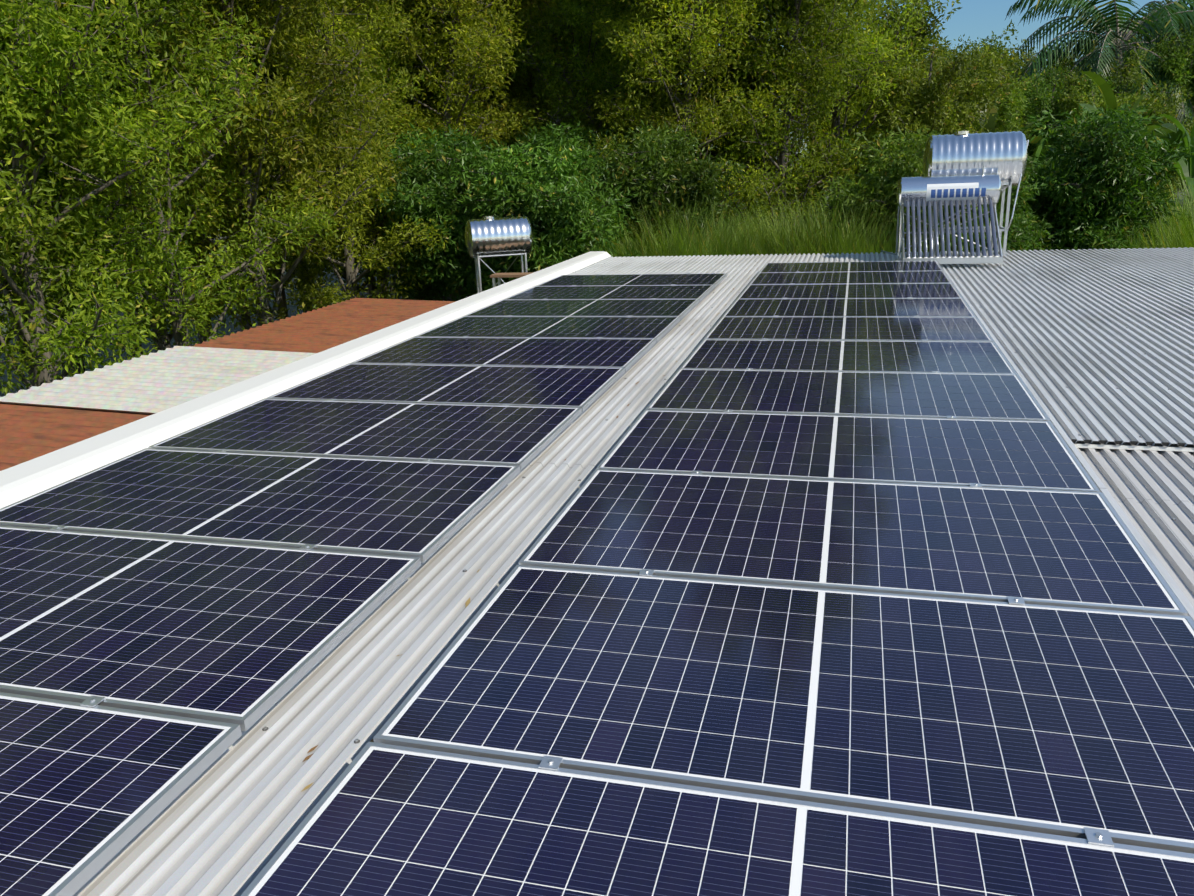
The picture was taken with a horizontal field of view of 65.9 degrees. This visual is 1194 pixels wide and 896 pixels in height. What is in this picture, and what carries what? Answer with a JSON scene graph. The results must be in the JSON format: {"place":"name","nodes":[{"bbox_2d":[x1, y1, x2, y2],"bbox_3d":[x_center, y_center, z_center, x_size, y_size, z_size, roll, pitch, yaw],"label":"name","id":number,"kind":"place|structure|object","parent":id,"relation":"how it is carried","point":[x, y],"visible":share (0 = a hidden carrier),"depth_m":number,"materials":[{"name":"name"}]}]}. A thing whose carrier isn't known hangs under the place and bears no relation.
{"place":"outdoors","nodes":[
{"label":"outdoors","id":0,"kind":"place"},
{"bbox_2d":[490,272,533,287],"bbox_3d":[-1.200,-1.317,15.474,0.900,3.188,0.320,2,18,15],"label":"table","id":1,"kind":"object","parent":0,"point":[499,276],"depth_m":14.98,"materials":[{"name":"brown"}]},
{"bbox_2d":[0,161,1192,396],"bbox_3d":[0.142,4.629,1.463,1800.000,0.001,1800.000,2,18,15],"label":"ground","id":2,"kind":"structure","parent":0,"point":[226,329],"depth_m":31.85,"materials":[{"name":"green plant"}]},
{"bbox_2d":[0,284,9,333],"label":"tree","id":3,"kind":"object","parent":2,"relation":"on","point":[3,296],"visible":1,"depth_m":9.79,"materials":[{"name":"green plant"}]},
{"bbox_2d":[0,4,87,343],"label":"tree","id":4,"kind":"object","parent":2,"relation":"on","point":[11,243],"depth_m":14.95,"materials":[{"name":"green plant"}]},
{"bbox_2d":[0,74,123,376],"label":"tree","id":5,"kind":"object","parent":2,"relation":"on","point":[79,366],"depth_m":20.46,"materials":[{"name":"green plant"}]},
{"bbox_2d":[0,0,140,385],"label":"tree","id":6,"kind":"object","parent":2,"relation":"on","point":[85,169],"visible":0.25,"depth_m":11.77,"materials":[{"name":"green plant"}]},
{"bbox_2d":[42,26,151,356],"bbox_3d":[-11.596,-8.553,20.454,6.720,14.955,6.203,15,24,41],"label":"tree","id":7,"kind":"object","parent":2,"relation":"on","point":[136,348],"depth_m":23.05,"materials":[{"name":"green plant"}]},
{"bbox_2d":[0,0,256,395],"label":"tree","id":8,"kind":"object","parent":2,"relation":"on","point":[40,339],"visible":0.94,"depth_m":11.35,"materials":[{"name":"green plant"}]},
{"bbox_2d":[29,0,270,352],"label":"tree","id":9,"kind":"object","parent":2,"relation":"on","point":[201,241],"depth_m":16.03,"materials":[{"name":"green plant"}]},
{"bbox_2d":[0,0,338,361],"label":"tree","id":10,"kind":"object","parent":2,"relation":"on","point":[141,103],"visible":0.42,"depth_m":13.45,"materials":[{"name":"green plant"}]},
{"bbox_2d":[47,1,341,343],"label":"tree","id":11,"kind":"object","parent":2,"relation":"on","point":[205,329],"visible":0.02,"depth_m":18.83,"materials":[{"name":"green plant"}]},
{"bbox_2d":[150,1,327,331],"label":"tree","id":12,"kind":"object","parent":2,"relation":"on","point":[247,316],"depth_m":25.84,"materials":[{"name":"green plant"}]},
{"bbox_2d":[106,0,403,331],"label":"tree","id":13,"kind":"object","parent":2,"relation":"on","point":[261,11],"visible":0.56,"depth_m":15.61,"materials":[{"name":"green plant"}]},
{"bbox_2d":[188,1,338,320],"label":"tree","id":14,"kind":"object","parent":2,"relation":"on","point":[283,300],"visible":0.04,"depth_m":22.10,"materials":[{"name":"green plant"}]},
{"bbox_2d":[193,1,335,312],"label":"tree","id":15,"kind":"object","parent":2,"relation":"on","point":[293,262],"depth_m":27.41,"materials":[{"name":"green plant"}]},
{"bbox_2d":[206,1,428,292],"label":"tree","id":16,"kind":"object","parent":2,"relation":"on","point":[370,274],"visible":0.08,"depth_m":20.68,"materials":[{"name":"green plant"}]},
{"bbox_2d":[221,0,451,313],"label":"tree","id":17,"kind":"object","parent":2,"relation":"on","point":[365,95],"visible":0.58,"depth_m":18.10,"materials":[{"name":"green plant"}]},
{"bbox_2d":[260,20,428,298],"bbox_3d":[-7.302,-10.548,25.540,5.757,15.388,6.759,-12,18,-27],"label":"tree","id":18,"kind":"object","parent":2,"relation":"on","point":[371,286],"visible":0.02,"depth_m":27.06,"materials":[{"name":"green plant"}]},
{"bbox_2d":[281,0,483,298],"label":"tree","id":19,"kind":"object","parent":2,"relation":"on","point":[424,74],"visible":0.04,"depth_m":22.23,"materials":[{"name":"green plant"}]},
{"bbox_2d":[307,0,547,300],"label":"tree","id":20,"kind":"object","parent":2,"relation":"on","point":[473,45],"visible":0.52,"depth_m":21.20,"materials":[{"name":"green plant"}]},
{"bbox_2d":[355,123,526,297],"bbox_3d":[-3.350,-4.398,21.345,3.960,5.801,3.940,-3,17,-2],"label":"shrub","id":21,"kind":"object","parent":2,"relation":"on","point":[463,138],"visible":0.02,"depth_m":20.02,"materials":[{"name":"green plant"}]},
{"bbox_2d":[368,139,516,300],"bbox_3d":[-2.860,-3.680,19.562,3.744,5.442,3.762,-4,17,-6],"label":"shrub","id":22,"kind":"object","parent":2,"relation":"on","point":[436,195],"visible":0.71,"depth_m":18.50,"materials":[{"name":"green plant"}]},
{"bbox_2d":[368,0,543,150],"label":"tree","id":23,"kind":"object","parent":2,"relation":"on","point":[517,94],"depth_m":25.88,"materials":[{"name":"green plant"}]},
{"bbox_2d":[381,0,553,163],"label":"tree","id":24,"kind":"object","parent":2,"relation":"on","point":[477,111],"visible":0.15,"depth_m":23.64,"materials":[{"name":"green plant"}]},
{"bbox_2d":[465,216,532,292],"bbox_3d":[-1.580,-1.933,16.002,1.129,4.085,0.648,-6,18,-12],"label":"water tank","id":25,"kind":"object","parent":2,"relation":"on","point":[488,236],"visible":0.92,"depth_m":15.27,"materials":[{"name":"silver metal"}]},
{"bbox_2d":[480,49,534,161],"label":"tree","id":26,"kind":"object","parent":2,"relation":"on","point":[510,89],"depth_m":27.82,"materials":[{"name":"green plant"}]},
{"bbox_2d":[493,52,553,129],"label":"tree","id":27,"kind":"object","parent":2,"relation":"on","point":[522,85],"depth_m":29.61,"materials":[{"name":"green plant"}]},
{"bbox_2d":[469,0,623,165],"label":"tree","id":28,"kind":"object","parent":2,"relation":"on","point":[526,5],"visible":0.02,"depth_m":24.35,"materials":[{"name":"green plant"}]},
{"bbox_2d":[450,137,646,290],"bbox_3d":[-0.750,-3.379,18.433,3.546,5.356,3.564,-18,23,-40],"label":"shrub","id":29,"kind":"object","parent":2,"relation":"on","point":[560,211],"visible":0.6,"depth_m":17.35,"materials":[{"name":"green plant"}]},
{"bbox_2d":[475,0,648,161],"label":"tree","id":30,"kind":"object","parent":2,"relation":"on","point":[528,15],"visible":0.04,"depth_m":24.17,"materials":[{"name":"green plant"}]},
{"bbox_2d":[512,121,631,247],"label":"shrub","id":31,"kind":"object","parent":2,"relation":"on","point":[540,138],"visible":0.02,"depth_m":20.36,"materials":[{"name":"green plant"}]},
{"bbox_2d":[503,0,695,160],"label":"tree","id":32,"kind":"object","parent":2,"relation":"on","point":[576,16],"visible":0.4,"depth_m":23.28,"materials":[{"name":"green plant"}]},
{"bbox_2d":[569,0,703,140],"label":"tree","id":33,"kind":"object","parent":2,"relation":"on","point":[615,8],"depth_m":28.89,"materials":[{"name":"green plant"}]},
{"bbox_2d":[589,119,748,256],"bbox_3d":[1.439,-4.321,20.682,3.762,5.644,3.744,-3,17,-2],"label":"shrub","id":34,"kind":"object","parent":2,"relation":"on","point":[660,169],"visible":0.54,"depth_m":19.33,"materials":[{"name":"green plant"}]},
{"bbox_2d":[584,0,760,222],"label":"tree","id":35,"kind":"object","parent":2,"relation":"on","point":[625,2],"visible":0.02,"depth_m":25.25,"materials":[{"name":"green plant"}]},
{"bbox_2d":[577,191,811,256],"bbox_3d":[1.915,-3.105,18.956,6.044,4.284,5.143,-11,19,-26],"label":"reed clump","id":36,"kind":"object","parent":2,"relation":"on","point":[663,250],"visible":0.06,"depth_m":17.97,"materials":[{"name":"green plant"}]},
{"bbox_2d":[583,0,811,227],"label":"tree","id":37,"kind":"object","parent":2,"relation":"on","point":[705,37],"visible":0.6,"depth_m":21.07,"materials":[{"name":"green plant"}]},
{"bbox_2d":[633,10,778,207],"bbox_3d":[3.090,-12.540,29.588,4.896,15.933,6.107,-9,18,-20],"label":"tree","id":38,"kind":"object","parent":2,"relation":"on","point":[695,83],"depth_m":29.29,"materials":[{"name":"green plant"}]},
{"bbox_2d":[613,0,826,235],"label":"tree","id":39,"kind":"object","parent":2,"relation":"on","point":[748,83],"visible":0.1,"depth_m":24.47,"materials":[{"name":"green plant"}]},
{"bbox_2d":[659,206,825,254],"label":"reed clump","id":40,"kind":"object","parent":2,"relation":"on","point":[743,231],"depth_m":19.16,"materials":[{"name":"green plant"}]},
{"bbox_2d":[657,226,853,255],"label":"reed clump","id":41,"kind":"object","parent":2,"relation":"on","point":[741,252],"visible":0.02,"depth_m":17.22,"materials":[{"name":"green plant"}]},
{"bbox_2d":[684,0,883,245],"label":"tree","id":42,"kind":"object","parent":2,"relation":"on","point":[790,62],"visible":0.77,"depth_m":21.79,"materials":[{"name":"green plant"}]},
{"bbox_2d":[724,200,893,254],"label":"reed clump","id":43,"kind":"object","parent":2,"relation":"on","point":[800,227],"visible":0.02,"depth_m":18.97,"materials":[{"name":"green plant"}]},
{"bbox_2d":[706,0,923,233],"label":"tree","id":44,"kind":"object","parent":2,"relation":"on","point":[828,128],"depth_m":27.22,"materials":[{"name":"green plant"}]},
{"bbox_2d":[713,0,928,226],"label":"tree","id":45,"kind":"object","parent":2,"relation":"on","point":[836,123],"visible":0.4,"depth_m":23.24,"materials":[{"name":"green plant"}]},
{"bbox_2d":[703,190,950,255],"bbox_3d":[4.425,-3.053,18.488,5.196,4.251,6.107,-14,21,-34],"label":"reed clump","id":46,"kind":"object","parent":2,"relation":"on","point":[834,239],"depth_m":17.60,"materials":[{"name":"green plant"}]},
{"bbox_2d":[755,217,996,253],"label":"reed clump","id":47,"kind":"object","parent":2,"relation":"on","point":[874,246],"depth_m":16.87,"materials":[{"name":"green plant"}]},
{"bbox_2d":[812,124,946,250],"bbox_3d":[6.511,-4.300,20.419,3.762,5.333,3.744,-12,20,-28],"label":"shrub","id":48,"kind":"object","parent":2,"relation":"on","point":[891,164],"visible":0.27,"depth_m":19.13,"materials":[{"name":"green plant"}]},
{"bbox_2d":[802,0,998,189],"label":"tree","id":49,"kind":"object","parent":2,"relation":"on","point":[922,21],"visible":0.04,"depth_m":28.72,"materials":[{"name":"green plant"}]},
{"bbox_2d":[808,31,1035,187],"bbox_3d":[9.069,-7.159,25.173,6.148,7.754,4.938,-5,17,-8],"label":"tree","id":50,"kind":"object","parent":2,"relation":"on","point":[929,104],"visible":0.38,"depth_m":23.56,"materials":[{"name":"green plant"}]},
{"bbox_2d":[925,43,978,69],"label":"tree","id":51,"kind":"object","parent":2,"relation":"on","point":[947,54],"depth_m":71.92,"materials":[{"name":"green plant"}]},
{"bbox_2d":[912,43,1024,128],"bbox_3d":[13.593,-10.759,35.171,5.736,8.344,6.078,12,22,39],"label":"tree","id":52,"kind":"object","parent":2,"relation":"on","point":[963,68],"depth_m":33.80,"materials":[{"name":"green plant"}]},
{"bbox_2d":[883,170,1055,251],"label":"shrub","id":53,"kind":"object","parent":2,"relation":"on","point":[1020,231],"visible":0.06,"depth_m":17.04,"materials":[{"name":"green plant"}]},
{"bbox_2d":[890,161,1054,250],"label":"shrub","id":54,"kind":"object","parent":2,"relation":"on","point":[1030,166],"depth_m":18.47,"materials":[{"name":"green plant"}]},
{"bbox_2d":[909,19,1036,154],"bbox_3d":[11.772,-9.004,29.727,5.303,8.367,5.293,3,18,17],"label":"tree","id":55,"kind":"object","parent":2,"relation":"on","point":[1006,113],"visible":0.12,"depth_m":27.86,"materials":[{"name":"green plant"}]},
{"bbox_2d":[935,34,1034,77],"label":"tree","id":56,"kind":"object","parent":2,"relation":"on","point":[1015,63],"visible":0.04,"depth_m":37.95,"materials":[{"name":"green plant"}]},
{"bbox_2d":[963,94,1054,164],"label":"banana plant","id":57,"kind":"object","parent":2,"relation":"on","point":[991,123],"visible":0.08,"depth_m":26.58,"materials":[{"name":"green plant"}]},
{"bbox_2d":[1013,122,1054,191],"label":"banana plant","id":58,"kind":"object","parent":2,"relation":"on","point":[1038,151],"visible":0.02,"depth_m":24.76,"materials":[{"name":"green plant"}]},
{"bbox_2d":[1033,143,1046,160],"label":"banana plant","id":59,"kind":"object","parent":2,"relation":"on","point":[1043,151],"visible":0.02,"depth_m":27.53,"materials":[{"name":"green plant"}]},
{"bbox_2d":[1019,47,1079,87],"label":"tree","id":60,"kind":"object","parent":2,"relation":"on","point":[1041,70],"depth_m":70.11,"materials":[{"name":"green plant"}]},
{"bbox_2d":[995,61,1133,158],"bbox_3d":[15.142,-9.056,31.079,5.978,7.380,4.800,-8,18,-18],"label":"tree","id":61,"kind":"object","parent":2,"relation":"on","point":[1039,101],"visible":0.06,"depth_m":29.36,"materials":[{"name":"green plant"}]},
{"bbox_2d":[1009,59,1142,149],"bbox_3d":[17.630,-10.728,35.265,6.490,7.890,5.212,-9,18,-19],"label":"tree","id":62,"kind":"object","parent":2,"relation":"on","point":[1060,65],"visible":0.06,"depth_m":33.47,"materials":[{"name":"green plant"}]},
{"bbox_2d":[1036,28,1149,91],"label":"tree","id":63,"kind":"object","parent":2,"relation":"on","point":[1059,59],"visible":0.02,"depth_m":37.20,"materials":[{"name":"green plant"}]},
{"bbox_2d":[1005,0,1193,245],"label":"coconut palm","id":64,"kind":"object","parent":2,"relation":"on","point":[1170,16],"visible":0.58,"depth_m":31.82,"materials":[{"name":"green plant"}]},
{"bbox_2d":[1007,97,1193,250],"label":"bush","id":65,"kind":"object","parent":2,"relation":"on","point":[1099,180],"visible":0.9,"depth_m":18.24,"materials":[{"name":"green plant"}]},
{"bbox_2d":[1032,71,1185,170],"bbox_3d":[13.777,-6.750,25.076,3.883,6.641,4.168,6,19,25],"label":"banana plant","id":66,"kind":"object","parent":2,"relation":"on","point":[1104,87],"visible":0.15,"depth_m":24.45,"materials":[{"name":"green plant"}]},
{"bbox_2d":[1033,42,1193,202],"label":"tree","id":67,"kind":"object","parent":2,"relation":"on","point":[1070,99],"visible":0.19,"depth_m":28.23,"materials":[{"name":"green plant"}]},
{"bbox_2d":[1088,209,1193,248],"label":"reed clump","id":68,"kind":"object","parent":2,"relation":"on","point":[1174,243],"visible":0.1,"depth_m":17.58,"materials":[{"name":"green plant"}]},
{"bbox_2d":[1096,0,1193,230],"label":"tree","id":69,"kind":"object","parent":2,"relation":"on","point":[1141,36],"visible":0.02,"depth_m":37.76,"materials":[{"name":"green plant"}]},
{"bbox_2d":[1108,0,1193,240],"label":"tree","id":70,"kind":"object","parent":2,"relation":"on","point":[1156,40],"visible":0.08,"depth_m":36.38,"materials":[{"name":"green plant"}]},
{"bbox_2d":[1111,24,1193,239],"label":"tree","id":71,"kind":"object","parent":2,"relation":"on","point":[1175,67],"visible":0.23,"depth_m":30.76,"materials":[{"name":"green plant"}]},
{"bbox_2d":[1114,168,1193,248],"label":"reed clump","id":72,"kind":"object","parent":2,"relation":"on","point":[1184,208],"visible":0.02,"depth_m":18.75,"materials":[{"name":"green plant"}]},
{"bbox_2d":[1147,114,1193,216],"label":"banana plant","id":73,"kind":"object","parent":2,"relation":"on","point":[1182,167],"visible":0.46,"depth_m":24.93,"materials":[{"name":"green plant"}]},
{"bbox_2d":[1171,9,1193,99],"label":"tree","id":74,"kind":"object","parent":2,"relation":"on","point":[1186,40],"visible":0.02,"depth_m":33.78,"materials":[{"name":"green plant"}]},
{"bbox_3d":[-4.269,1.713,6.432,2.925,3.001,16.350,2,18,15],"label":"lean-to steel frame","id":75,"kind":"object","parent":2,"relation":"on","visible":0},
{"bbox_2d":[0,403,152,470],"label":"rusty roof","id":76,"kind":"structure","parent":75,"relation":"on","point":[29,432],"depth_m":7.40,"materials":[{"name":"brown metal"}]},
{"bbox_2d":[0,346,315,413],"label":"corrugated roof","id":77,"kind":"structure","parent":75,"relation":"on","point":[158,381],"depth_m":8.82,"materials":[{"name":"white metal"}]},
{"bbox_2d":[191,298,455,352],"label":"rusty roof","id":78,"kind":"structure","parent":75,"relation":"on","point":[318,330],"depth_m":11.65,"materials":[{"name":"brown metal"}]},
{"bbox_2d":[693,0,1191,158],"label":"sky","id":79,"kind":"structure","parent":0,"point":[975,18],"materials":[{"name":"blue"}]},
{"bbox_2d":[1182,108,1193,159],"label":"tree","id":80,"kind":"object","parent":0,"point":[1190,119],"visible":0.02,"depth_m":29.69,"materials":[{"name":"green plant"}]},
{"bbox_3d":[3.923,-0.181,5.781,13.340,0.216,18.695,2,18,15],"label":"roof fascia","id":81,"kind":"object","parent":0,"visible":0},
{"bbox_2d":[73,252,1193,895],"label":"corrugated roof","id":82,"kind":"structure","parent":81,"relation":"on","point":[233,816],"depth_m":3.14,"materials":[{"name":"white metal"}]},
{"bbox_2d":[0,251,610,508],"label":"roof barge flashing","id":83,"kind":"object","parent":82,"relation":"on","point":[24,480],"visible":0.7,"depth_m":6.51,"materials":[{"name":"white metal"}]},
{"bbox_2d":[0,273,726,895],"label":"solar array","id":84,"kind":"object","parent":82,"relation":"on","point":[186,607],"visible":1,"depth_m":3.88,"materials":[{"name":"blue glass"}]},
{"bbox_2d":[49,260,1113,846],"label":"panel clamps","id":85,"kind":"object","parent":82,"relation":"on","point":[1091,834],"visible":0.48,"depth_m":2.73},
{"bbox_2d":[241,261,1193,895],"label":"solar array","id":86,"kind":"object","parent":82,"relation":"on","point":[815,655],"visible":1,"depth_m":2.74,"materials":[{"name":"blue glass"}]},
{"bbox_2d":[301,265,1150,791],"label":"dry leaves","id":87,"kind":"object","parent":82,"relation":"on","point":[467,603],"visible":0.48,"depth_m":2.69,"materials":[{"name":"brown plant"}]},
{"bbox_2d":[262,255,1191,743],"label":"roof screws","id":88,"kind":"object","parent":82,"relation":"on","point":[356,741],"visible":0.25,"depth_m":6.17,"materials":[{"name":"grey metal"}]},
{"bbox_2d":[939,247,1193,447],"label":"corrugated roof","id":89,"kind":"structure","parent":81,"relation":"on","point":[1092,402],"depth_m":8.01,"materials":[{"name":"grey metal"}]},
{"bbox_2d":[881,166,1004,266],"bbox_3d":[5.120,-3.391,13.348,1.826,1.296,2.135,2,18,15],"label":"solar water heater","id":90,"kind":"object","parent":89,"relation":"on","point":[962,191],"visible":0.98,"depth_m":13.18,"materials":[{"name":"silver metal"}]},
{"bbox_2d":[916,131,1028,256],"bbox_3d":[5.595,-3.804,13.775,1.461,1.790,0.998,2,18,15],"label":"water heater","id":91,"kind":"object","parent":89,"relation":"on","point":[1003,155],"visible":0.77,"depth_m":13.43,"materials":[{"name":"silver metal"}]},
{"bbox_2d":[1077,448,1193,606],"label":"corrugated roof","id":92,"kind":"structure","parent":81,"relation":"on","point":[1151,492],"depth_m":4.38,"materials":[{"name":"metal"}]},
{"bbox_2d":[1071,439,1193,451],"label":"roof step closure","id":93,"kind":"object","parent":92,"relation":"on","point":[1140,446],"visible":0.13,"depth_m":5.01,"materials":[{"name":"white metal"}]}
]}

